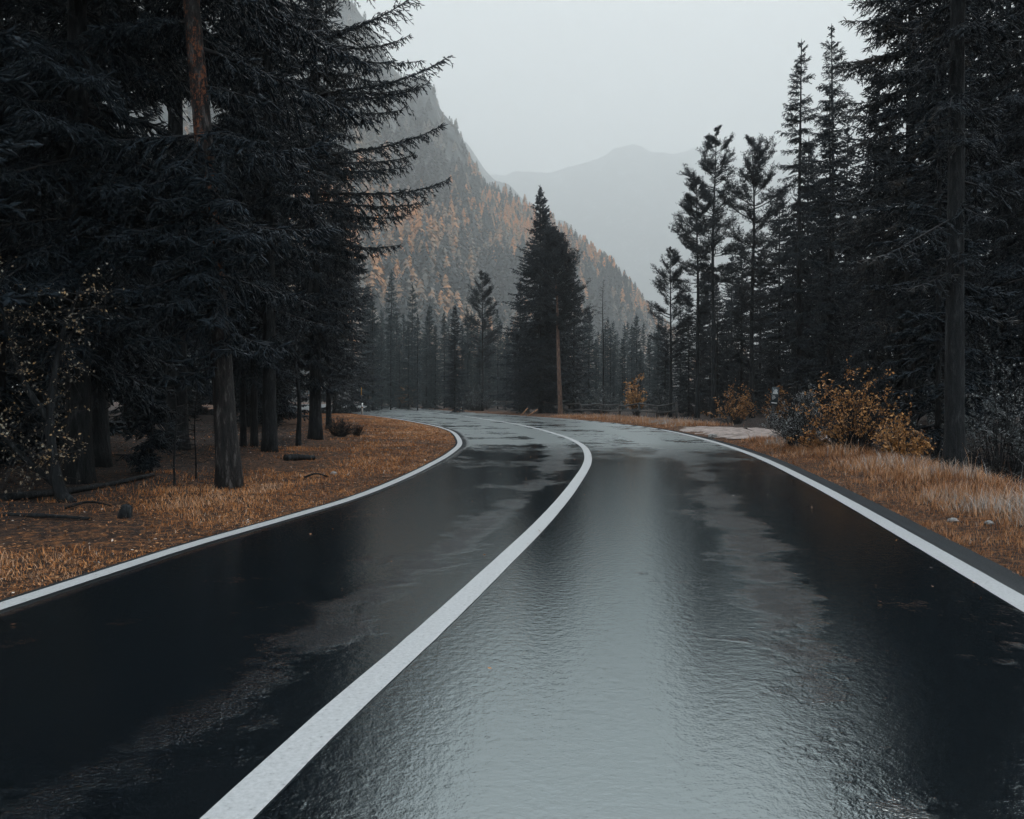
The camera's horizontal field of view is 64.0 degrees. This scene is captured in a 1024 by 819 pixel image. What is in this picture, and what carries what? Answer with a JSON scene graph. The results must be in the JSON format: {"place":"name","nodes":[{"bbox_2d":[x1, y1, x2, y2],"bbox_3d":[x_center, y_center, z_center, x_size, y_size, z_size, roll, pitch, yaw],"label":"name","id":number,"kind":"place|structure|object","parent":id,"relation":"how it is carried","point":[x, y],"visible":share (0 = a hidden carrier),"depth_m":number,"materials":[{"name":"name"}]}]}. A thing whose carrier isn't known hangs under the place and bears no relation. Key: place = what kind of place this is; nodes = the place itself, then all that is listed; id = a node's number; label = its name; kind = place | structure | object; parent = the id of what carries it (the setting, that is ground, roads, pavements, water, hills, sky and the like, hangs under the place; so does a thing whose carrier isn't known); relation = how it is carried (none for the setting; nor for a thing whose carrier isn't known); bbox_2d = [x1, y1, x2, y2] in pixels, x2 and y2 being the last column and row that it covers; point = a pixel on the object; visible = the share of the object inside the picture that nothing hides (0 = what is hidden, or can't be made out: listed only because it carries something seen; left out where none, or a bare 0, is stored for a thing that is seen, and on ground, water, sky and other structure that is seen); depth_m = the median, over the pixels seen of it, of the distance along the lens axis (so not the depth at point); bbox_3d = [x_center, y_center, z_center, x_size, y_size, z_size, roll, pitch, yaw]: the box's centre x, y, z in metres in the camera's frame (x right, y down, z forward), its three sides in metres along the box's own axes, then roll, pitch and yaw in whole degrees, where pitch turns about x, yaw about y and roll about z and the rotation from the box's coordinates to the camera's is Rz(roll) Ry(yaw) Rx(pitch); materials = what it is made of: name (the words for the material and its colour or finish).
{"place":"outdoors","nodes":[
{"label":"outdoors","id":0,"kind":"place"},
{"bbox_2d":[103,0,606,401],"bbox_3d":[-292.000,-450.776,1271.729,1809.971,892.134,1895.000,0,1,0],"label":"mountain","id":1,"kind":"structure","parent":0,"point":[435,113],"depth_m":1140.34,"materials":[{"name":"grey stone"}]},
{"bbox_2d":[106,0,803,401],"bbox_3d":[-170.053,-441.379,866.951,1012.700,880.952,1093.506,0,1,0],"label":"hillside forest","id":2,"kind":"object","parent":1,"relation":"on","point":[448,244],"visible":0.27,"depth_m":806.99,"materials":[{"name":"grey plant"}]},
{"bbox_2d":[0,421,973,668],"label":"fallen leaves","id":3,"kind":"object","parent":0,"point":[213,492],"depth_m":11.42,"materials":[{"name":"orange plant"}]},
{"bbox_2d":[0,404,1023,818],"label":"road","id":4,"kind":"structure","parent":0,"point":[656,624],"depth_m":4.43,"materials":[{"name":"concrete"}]},
{"bbox_2d":[0,415,461,609],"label":"edge line","id":5,"kind":"object","parent":4,"relation":"on","point":[45,591],"visible":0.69,"depth_m":7.80,"materials":[{"name":"white paint"}]},
{"bbox_2d":[200,409,591,818],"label":"line","id":6,"kind":"object","parent":4,"relation":"on","point":[257,789],"visible":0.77,"depth_m":3.85,"materials":[{"name":"white paint"}]},
{"bbox_2d":[331,403,1023,611],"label":"edge line","id":7,"kind":"object","parent":4,"relation":"on","point":[1014,598],"visible":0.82,"depth_m":7.85,"materials":[{"name":"white paint"}]},
{"bbox_2d":[0,400,1023,599],"bbox_3d":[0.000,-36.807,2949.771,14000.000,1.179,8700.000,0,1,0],"label":"ground","id":8,"kind":"structure","parent":0,"point":[55,528],"depth_m":11.91,"materials":[{"name":"brown plant"}]},
{"bbox_2d":[0,22,61,337],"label":"spruce tree","id":9,"kind":"object","parent":8,"relation":"on","point":[8,299],"visible":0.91,"depth_m":10.29,"materials":[{"name":"green plant"}]},
{"bbox_2d":[0,512,91,519],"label":"fallen branch","id":10,"kind":"object","parent":8,"relation":"on","point":[36,515],"visible":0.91,"depth_m":8.99,"materials":[{"name":"brown wood"}]},
{"bbox_2d":[2,8,119,435],"bbox_3d":[-17.177,-8.704,29.528,6.786,20.553,6.433,0,1,18],"label":"spruce tree","id":11,"kind":"object","parent":8,"relation":"on","point":[42,19],"visible":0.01,"depth_m":29.21,"materials":[{"name":"green plant"}]},
{"bbox_2d":[0,255,129,502],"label":"leaning tree","id":12,"kind":"object","parent":8,"relation":"on","point":[54,478],"visible":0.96,"depth_m":10.87,"materials":[{"name":"black plant"}]},
{"bbox_2d":[0,473,154,500],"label":"fallen log","id":13,"kind":"object","parent":8,"relation":"on","point":[13,496],"visible":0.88,"depth_m":11.90,"materials":[{"name":"brown wood"}]},
{"bbox_2d":[2,2,166,448],"bbox_3d":[-12.668,-10.306,21.186,6.499,23.482,6.541,0,1,28],"label":"spruce tree","id":14,"kind":"object","parent":8,"relation":"on","point":[39,374],"visible":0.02,"depth_m":21.30,"materials":[{"name":"green plant"}]},
{"bbox_2d":[0,0,191,467],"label":"spruce tree","id":15,"kind":"object","parent":8,"relation":"on","point":[101,437],"visible":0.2,"depth_m":14.81,"materials":[{"name":"green plant"}]},
{"bbox_2d":[0,0,193,467],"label":"spruce tree","id":16,"kind":"object","parent":8,"relation":"on","point":[9,399],"visible":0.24,"depth_m":16.00,"materials":[{"name":"green plant"}]},
{"bbox_2d":[43,0,202,434],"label":"spruce tree","id":17,"kind":"object","parent":8,"relation":"on","point":[123,416],"visible":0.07,"depth_m":30.23,"materials":[{"name":"green plant"}]},
{"bbox_2d":[0,0,255,484],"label":"spruce tree","id":18,"kind":"object","parent":8,"relation":"on","point":[70,265],"visible":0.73,"depth_m":12.51,"materials":[{"name":"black plant"}]},
{"bbox_2d":[116,385,181,472],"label":"young spruce","id":19,"kind":"object","parent":8,"relation":"on","point":[156,440],"visible":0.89,"depth_m":13.96,"materials":[{"name":"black plant"}]},
{"bbox_2d":[40,0,262,450],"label":"spruce tree","id":20,"kind":"object","parent":8,"relation":"on","point":[174,126],"visible":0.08,"depth_m":19.59,"materials":[{"name":"green plant"}]},
{"bbox_2d":[161,363,189,487],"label":"bare sapling","id":21,"kind":"object","parent":8,"relation":"on","point":[174,458],"visible":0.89,"depth_m":12.45,"materials":[{"name":"brown wood"}]},
{"bbox_2d":[38,0,382,488],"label":"spruce tree","id":22,"kind":"object","parent":8,"relation":"on","point":[186,170],"visible":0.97,"depth_m":12.29,"materials":[{"name":"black plant"}]},
{"bbox_2d":[159,0,311,446],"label":"spruce tree","id":23,"kind":"object","parent":8,"relation":"on","point":[243,369],"visible":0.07,"depth_m":22.16,"materials":[{"name":"green plant"}]},
{"bbox_2d":[199,60,290,426],"bbox_3d":[-11.396,-9.414,35.388,4.266,20.955,4.324,-1,1,-44],"label":"spruce tree","id":24,"kind":"object","parent":8,"relation":"on","point":[248,400],"visible":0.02,"depth_m":35.26,"materials":[{"name":"green plant"}]},
{"bbox_2d":[187,12,313,446],"bbox_3d":[-7.243,-9.003,21.934,3.857,20.572,5.022,0,1,-8],"label":"spruce tree","id":25,"kind":"object","parent":8,"relation":"on","point":[254,440],"visible":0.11,"depth_m":21.81,"materials":[{"name":"green plant"}]},
{"bbox_2d":[192,24,325,426],"bbox_3d":[-12.090,-10.825,39.967,6.605,23.867,6.648,0,1,-19],"label":"spruce tree","id":26,"kind":"object","parent":8,"relation":"on","point":[294,416],"visible":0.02,"depth_m":39.49,"materials":[{"name":"green plant"}]},
{"bbox_2d":[173,0,360,451],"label":"spruce tree","id":27,"kind":"object","parent":8,"relation":"on","point":[268,207],"visible":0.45,"depth_m":19.15,"materials":[{"name":"green plant"}]},
{"bbox_2d":[227,0,340,428],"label":"spruce tree","id":28,"kind":"object","parent":8,"relation":"on","point":[282,408],"visible":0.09,"depth_m":32.66,"materials":[{"name":"green plant"}]},
{"bbox_2d":[284,326,311,445],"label":"dead tree","id":29,"kind":"object","parent":8,"relation":"on","point":[298,425],"visible":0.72,"depth_m":23.41,"materials":[{"name":"brown wood"}]},
{"bbox_2d":[290,0,378,428],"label":"spruce tree","id":30,"kind":"object","parent":8,"relation":"on","point":[348,288],"visible":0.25,"depth_m":37.07,"materials":[{"name":"green plant"}]},
{"bbox_2d":[295,160,383,413],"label":"spruce tree","id":31,"kind":"object","parent":8,"relation":"on","point":[335,388],"visible":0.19,"depth_m":73.72,"materials":[{"name":"green plant"}]},
{"bbox_2d":[323,416,355,436],"bbox_3d":[-5.975,0.606,28.489,1.136,0.988,0.983,-1,1,-42],"label":"dark bush","id":32,"kind":"object","parent":8,"relation":"on","point":[340,430],"visible":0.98,"depth_m":28.42,"materials":[{"name":"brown plant"}]},
{"bbox_2d":[324,229,384,411],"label":"spruce tree","id":33,"kind":"object","parent":8,"relation":"on","point":[361,377],"visible":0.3,"depth_m":87.71,"materials":[{"name":"green plant"}]},
{"bbox_2d":[274,0,455,439],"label":"spruce tree","id":34,"kind":"object","parent":8,"relation":"on","point":[317,291],"visible":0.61,"depth_m":26.55,"materials":[{"name":"green plant"}]},
{"bbox_2d":[350,283,386,409],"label":"spruce tree","id":35,"kind":"object","parent":8,"relation":"on","point":[365,330],"visible":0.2,"depth_m":103.69,"materials":[{"name":"green plant"}]},
{"bbox_2d":[358,300,393,410],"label":"spruce tree","id":36,"kind":"object","parent":8,"relation":"on","point":[372,356],"visible":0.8,"depth_m":97.75,"materials":[{"name":"green plant"}]},
{"bbox_2d":[381,312,402,409],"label":"spruce tree","id":37,"kind":"object","parent":8,"relation":"on","point":[391,364],"visible":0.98,"depth_m":102.86,"materials":[{"name":"green plant"}]},
{"bbox_2d":[382,270,406,407],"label":"spruce tree","id":38,"kind":"object","parent":8,"relation":"on","point":[391,283],"visible":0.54,"depth_m":124.66,"materials":[{"name":"green plant"}]},
{"bbox_2d":[387,338,407,408],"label":"spruce tree","id":39,"kind":"object","parent":8,"relation":"on","point":[398,368],"visible":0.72,"depth_m":116.75,"materials":[{"name":"green plant"}]},
{"bbox_2d":[396,325,418,408],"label":"spruce tree","id":40,"kind":"object","parent":8,"relation":"on","point":[406,372],"visible":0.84,"depth_m":107.83,"materials":[{"name":"green plant"}]},
{"bbox_2d":[401,283,422,406],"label":"spruce tree","id":41,"kind":"object","parent":8,"relation":"on","point":[412,318],"visible":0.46,"depth_m":134.77,"materials":[{"name":"green plant"}]},
{"bbox_2d":[406,313,426,409],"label":"spruce tree","id":42,"kind":"object","parent":8,"relation":"on","point":[417,374],"visible":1,"depth_m":98.86,"materials":[{"name":"green plant"}]},
{"bbox_2d":[416,338,434,408],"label":"spruce tree","id":43,"kind":"object","parent":8,"relation":"on","point":[427,367],"visible":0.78,"depth_m":112.77,"materials":[{"name":"green plant"}]},
{"bbox_2d":[416,303,440,407],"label":"spruce tree","id":44,"kind":"object","parent":8,"relation":"on","point":[429,326],"visible":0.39,"depth_m":129.62,"materials":[{"name":"green plant"}]},
{"bbox_2d":[424,326,445,409],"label":"spruce tree","id":45,"kind":"object","parent":8,"relation":"on","point":[434,398],"visible":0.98,"depth_m":103.74,"materials":[{"name":"green plant"}]},
{"bbox_2d":[436,312,450,407],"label":"spruce tree","id":46,"kind":"object","parent":8,"relation":"on","point":[445,344],"visible":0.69,"depth_m":117.73,"materials":[{"name":"green plant"}]},
{"bbox_2d":[439,306,470,412],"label":"spruce tree","id":47,"kind":"object","parent":8,"relation":"on","point":[453,383],"visible":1,"depth_m":83.74,"materials":[{"name":"green plant"}]},
{"bbox_2d":[453,326,473,409],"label":"spruce tree","id":48,"kind":"object","parent":8,"relation":"on","point":[463,340],"visible":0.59,"depth_m":99.85,"materials":[{"name":"green plant"}]},
{"bbox_2d":[456,378,499,410],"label":"grey bush","id":49,"kind":"object","parent":8,"relation":"on","point":[475,402],"visible":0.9,"depth_m":91.64,"materials":[{"name":"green plant"}]},
{"bbox_2d":[463,270,502,410],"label":"pine tree","id":50,"kind":"object","parent":8,"relation":"on","point":[474,300],"visible":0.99,"depth_m":91.83,"materials":[{"name":"green plant"}]},
{"bbox_2d":[488,311,504,408],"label":"spruce tree","id":51,"kind":"object","parent":8,"relation":"on","point":[497,361],"visible":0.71,"depth_m":109.79,"materials":[{"name":"green plant"}]},
{"bbox_2d":[494,336,515,409],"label":"spruce tree","id":52,"kind":"object","parent":8,"relation":"on","point":[504,362],"visible":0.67,"depth_m":100.86,"materials":[{"name":"green plant"}]},
{"bbox_2d":[499,281,531,411],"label":"spruce tree","id":53,"kind":"object","parent":8,"relation":"on","point":[518,367],"visible":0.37,"depth_m":81.70,"materials":[{"name":"green plant"}]},
{"bbox_2d":[488,186,592,412],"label":"spruce tree","id":54,"kind":"object","parent":8,"relation":"on","point":[540,370],"visible":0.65,"depth_m":75.16,"materials":[{"name":"green plant"}]},
{"bbox_2d":[524,224,598,413],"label":"pine tree","id":55,"kind":"object","parent":8,"relation":"on","point":[556,244],"visible":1,"depth_m":69.19,"materials":[{"name":"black plant"}]},
{"bbox_2d":[553,267,595,412],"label":"spruce tree","id":56,"kind":"object","parent":8,"relation":"on","point":[573,385],"visible":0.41,"depth_m":81.60,"materials":[{"name":"green plant"}]},
{"bbox_2d":[475,401,677,418],"bbox_3d":[2.111,-0.216,83.718,0.875,1.393,64.821,0,1,-15],"label":"rail fence","id":57,"kind":"object","parent":8,"relation":"on","point":[639,410],"visible":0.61,"depth_m":60.38,"materials":[{"name":"brown wood"}]},
{"bbox_2d":[579,307,598,408],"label":"spruce tree","id":58,"kind":"object","parent":8,"relation":"on","point":[587,382],"visible":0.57,"depth_m":89.87,"materials":[{"name":"green plant"}]},
{"bbox_2d":[574,383,627,412],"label":"grey bush","id":59,"kind":"object","parent":8,"relation":"on","point":[597,399],"visible":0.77,"depth_m":71.84,"materials":[{"name":"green plant"}]},
{"bbox_2d":[614,338,630,409],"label":"spruce tree","id":60,"kind":"object","parent":8,"relation":"on","point":[622,360],"visible":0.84,"depth_m":98.74,"materials":[{"name":"green plant"}]},
{"bbox_2d":[623,373,649,415],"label":"yellow tree","id":61,"kind":"object","parent":8,"relation":"on","point":[636,397],"visible":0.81,"depth_m":61.82,"materials":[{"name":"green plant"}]},
{"bbox_2d":[647,328,664,408],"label":"spruce tree","id":62,"kind":"object","parent":8,"relation":"on","point":[655,364],"visible":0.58,"depth_m":104.81,"materials":[{"name":"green plant"}]},
{"bbox_2d":[642,383,685,415],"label":"grey bush","id":63,"kind":"object","parent":8,"relation":"on","point":[662,402],"visible":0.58,"depth_m":65.75,"materials":[{"name":"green plant"}]},
{"bbox_2d":[653,327,677,413],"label":"spruce tree","id":64,"kind":"object","parent":8,"relation":"on","point":[667,369],"visible":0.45,"depth_m":69.88,"materials":[{"name":"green plant"}]},
{"bbox_2d":[646,246,694,416],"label":"pine tree","id":65,"kind":"object","parent":8,"relation":"on","point":[664,287],"visible":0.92,"depth_m":57.88,"materials":[{"name":"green plant"}]},
{"bbox_2d":[668,293,709,416],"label":"spruce tree","id":66,"kind":"object","parent":8,"relation":"on","point":[690,398],"visible":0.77,"depth_m":61.80,"materials":[{"name":"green plant"}]},
{"bbox_2d":[681,304,710,414],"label":"spruce tree","id":67,"kind":"object","parent":8,"relation":"on","point":[701,346],"visible":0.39,"depth_m":69.71,"materials":[{"name":"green plant"}]},
{"bbox_2d":[666,175,728,417],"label":"pine tree","id":68,"kind":"object","parent":8,"relation":"on","point":[687,235],"visible":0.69,"depth_m":55.87,"materials":[{"name":"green plant"}]},
{"bbox_2d":[677,125,743,417],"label":"pine tree","id":69,"kind":"object","parent":8,"relation":"on","point":[706,165],"visible":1,"depth_m":53.60,"materials":[{"name":"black plant"}]},
{"bbox_2d":[690,282,730,411],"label":"spruce tree","id":70,"kind":"object","parent":8,"relation":"on","point":[706,322],"visible":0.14,"depth_m":77.75,"materials":[{"name":"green plant"}]},
{"bbox_2d":[699,284,737,416],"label":"spruce tree","id":71,"kind":"object","parent":8,"relation":"on","point":[718,325],"visible":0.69,"depth_m":59.84,"materials":[{"name":"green plant"}]},
{"bbox_2d":[716,305,738,413],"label":"spruce tree","id":72,"kind":"object","parent":8,"relation":"on","point":[728,342],"visible":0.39,"depth_m":69.81,"materials":[{"name":"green plant"}]},
{"bbox_2d":[701,378,758,423],"bbox_3d":[11.486,-0.405,43.014,3.104,2.773,2.249,0,1,15],"label":"amber bush","id":73,"kind":"object","parent":8,"relation":"on","point":[740,410],"visible":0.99,"depth_m":42.91,"materials":[{"name":"orange plant"}]},
{"bbox_2d":[718,250,763,412],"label":"spruce tree","id":74,"kind":"object","parent":8,"relation":"on","point":[732,302],"visible":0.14,"depth_m":75.78,"materials":[{"name":"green plant"}]},
{"bbox_2d":[721,264,763,415],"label":"spruce tree","id":75,"kind":"object","parent":8,"relation":"on","point":[743,339],"visible":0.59,"depth_m":62.80,"materials":[{"name":"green plant"}]},
{"bbox_2d":[706,133,793,417],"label":"pine tree","id":76,"kind":"object","parent":8,"relation":"on","point":[754,176],"visible":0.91,"depth_m":55.24,"materials":[{"name":"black plant"}]},
{"bbox_2d":[742,266,786,414],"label":"spruce tree","id":77,"kind":"object","parent":8,"relation":"on","point":[760,334],"visible":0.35,"depth_m":69.68,"materials":[{"name":"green plant"}]},
{"bbox_2d":[680,426,872,443],"bbox_3d":[9.333,1.016,31.800,5.234,0.439,13.880,0,1,0],"label":"gravel turnout","id":78,"kind":"object","parent":8,"relation":"on","point":[731,432],"visible":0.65,"depth_m":32.66,"materials":[{"name":"grey gravel"}]},
{"bbox_2d":[748,196,812,414],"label":"spruce tree","id":79,"kind":"object","parent":8,"relation":"on","point":[772,371],"visible":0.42,"depth_m":59.62,"materials":[{"name":"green plant"}]},
{"bbox_2d":[548,412,1023,576],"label":"tall dry grass","id":80,"kind":"structure","parent":8,"relation":"on","point":[887,461],"depth_m":13.02,"materials":[{"name":"beige plant"}]},
{"bbox_2d":[759,377,828,447],"bbox_3d":[7.748,0.207,21.984,2.260,2.143,1.808,0,1,0],"label":"grey bush","id":81,"kind":"object","parent":8,"relation":"on","point":[793,430],"visible":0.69,"depth_m":21.96,"materials":[{"name":"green plant"}]},
{"bbox_2d":[762,39,839,421],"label":"spruce tree","id":82,"kind":"object","parent":8,"relation":"on","point":[795,254],"visible":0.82,"depth_m":46.74,"materials":[{"name":"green plant"}]},
{"bbox_2d":[768,138,852,415],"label":"spruce tree","id":83,"kind":"object","parent":8,"relation":"on","point":[808,158],"visible":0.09,"depth_m":61.63,"materials":[{"name":"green plant"}]},
{"bbox_2d":[786,428,865,450],"bbox_3d":[7.856,0.785,20.557,2.011,0.666,1.761,0,1,0],"label":"bush","id":84,"kind":"object","parent":8,"relation":"on","point":[815,440],"visible":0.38,"depth_m":20.54,"materials":[{"name":"brown plant"}]},
{"bbox_2d":[789,82,866,422],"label":"spruce tree","id":85,"kind":"object","parent":8,"relation":"on","point":[827,343],"visible":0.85,"depth_m":43.73,"materials":[{"name":"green plant"}]},
{"bbox_2d":[791,24,877,418],"bbox_3d":[19.425,-11.289,49.919,5.124,24.431,5.132,0,1,1],"label":"spruce tree","id":86,"kind":"object","parent":8,"relation":"on","point":[837,103],"visible":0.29,"depth_m":49.64,"materials":[{"name":"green plant"}]},
{"bbox_2d":[819,121,869,417],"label":"spruce tree","id":87,"kind":"object","parent":8,"relation":"on","point":[850,346],"visible":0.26,"depth_m":55.66,"materials":[{"name":"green plant"}]},
{"bbox_2d":[793,355,912,453],"bbox_3d":[8.298,-0.001,19.991,2.688,2.678,2.159,0,1,23],"label":"yellow bush","id":88,"kind":"object","parent":8,"relation":"on","point":[860,424],"visible":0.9,"depth_m":19.84,"materials":[{"name":"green plant"}]},
{"bbox_2d":[805,73,926,424],"bbox_3d":[18.318,-8.098,41.863,5.908,18.875,6.232,0,1,-30],"label":"spruce tree","id":89,"kind":"object","parent":8,"relation":"on","point":[876,361],"visible":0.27,"depth_m":41.84,"materials":[{"name":"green plant"}]},
{"bbox_2d":[870,402,942,461],"bbox_3d":[8.672,0.578,18.051,1.446,1.488,1.040,0,1,-19],"label":"yellow bush","id":90,"kind":"object","parent":8,"relation":"on","point":[898,442],"visible":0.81,"depth_m":17.99,"materials":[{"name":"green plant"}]},
{"bbox_2d":[816,0,1018,447],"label":"spruce tree","id":91,"kind":"object","parent":8,"relation":"on","point":[886,316],"visible":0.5,"depth_m":26.80,"materials":[{"name":"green plant"}]},
{"bbox_2d":[848,0,1023,471],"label":"spruce tree","id":92,"kind":"object","parent":8,"relation":"on","point":[957,30],"visible":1,"depth_m":15.34,"materials":[{"name":"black plant"}]},
{"bbox_2d":[861,0,1023,466],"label":"spruce tree","id":93,"kind":"object","parent":8,"relation":"on","point":[937,378],"visible":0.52,"depth_m":19.86,"materials":[{"name":"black plant"}]},
{"bbox_2d":[881,13,1020,424],"bbox_3d":[22.021,-9.991,39.825,7.220,23.070,7.616,0,1,-31],"label":"spruce tree","id":94,"kind":"object","parent":8,"relation":"on","point":[972,76],"visible":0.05,"depth_m":39.34,"materials":[{"name":"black plant"}]},
{"bbox_2d":[904,0,1023,470],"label":"spruce tree","id":95,"kind":"object","parent":8,"relation":"on","point":[1003,177],"visible":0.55,"depth_m":22.94,"materials":[{"name":"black plant"}]},
{"bbox_2d":[920,0,1023,432],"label":"spruce tree","id":96,"kind":"object","parent":8,"relation":"on","point":[1001,241],"visible":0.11,"depth_m":30.72,"materials":[{"name":"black plant"}]},
{"bbox_2d":[965,337,1023,487],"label":"grey shrub","id":97,"kind":"object","parent":8,"relation":"on","point":[994,464],"visible":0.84,"depth_m":17.97,"materials":[{"name":"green plant"}]},
{"bbox_2d":[12,0,1023,386],"label":"sky","id":98,"kind":"structure","parent":0,"point":[544,86],"materials":[{"name":"grey"}]},
{"bbox_2d":[464,141,577,239],"bbox_3d":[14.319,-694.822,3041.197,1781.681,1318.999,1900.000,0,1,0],"label":"ridge","id":99,"kind":"structure","parent":0,"point":[487,176],"depth_m":3042.52,"materials":[{"name":"grey stone"}]},
{"bbox_2d":[490,86,1018,397],"bbox_3d":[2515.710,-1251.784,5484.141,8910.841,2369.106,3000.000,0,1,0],"label":"distant mountain","id":100,"kind":"structure","parent":0,"point":[620,206],"depth_m":5648.19,"materials":[{"name":"grey stone"}]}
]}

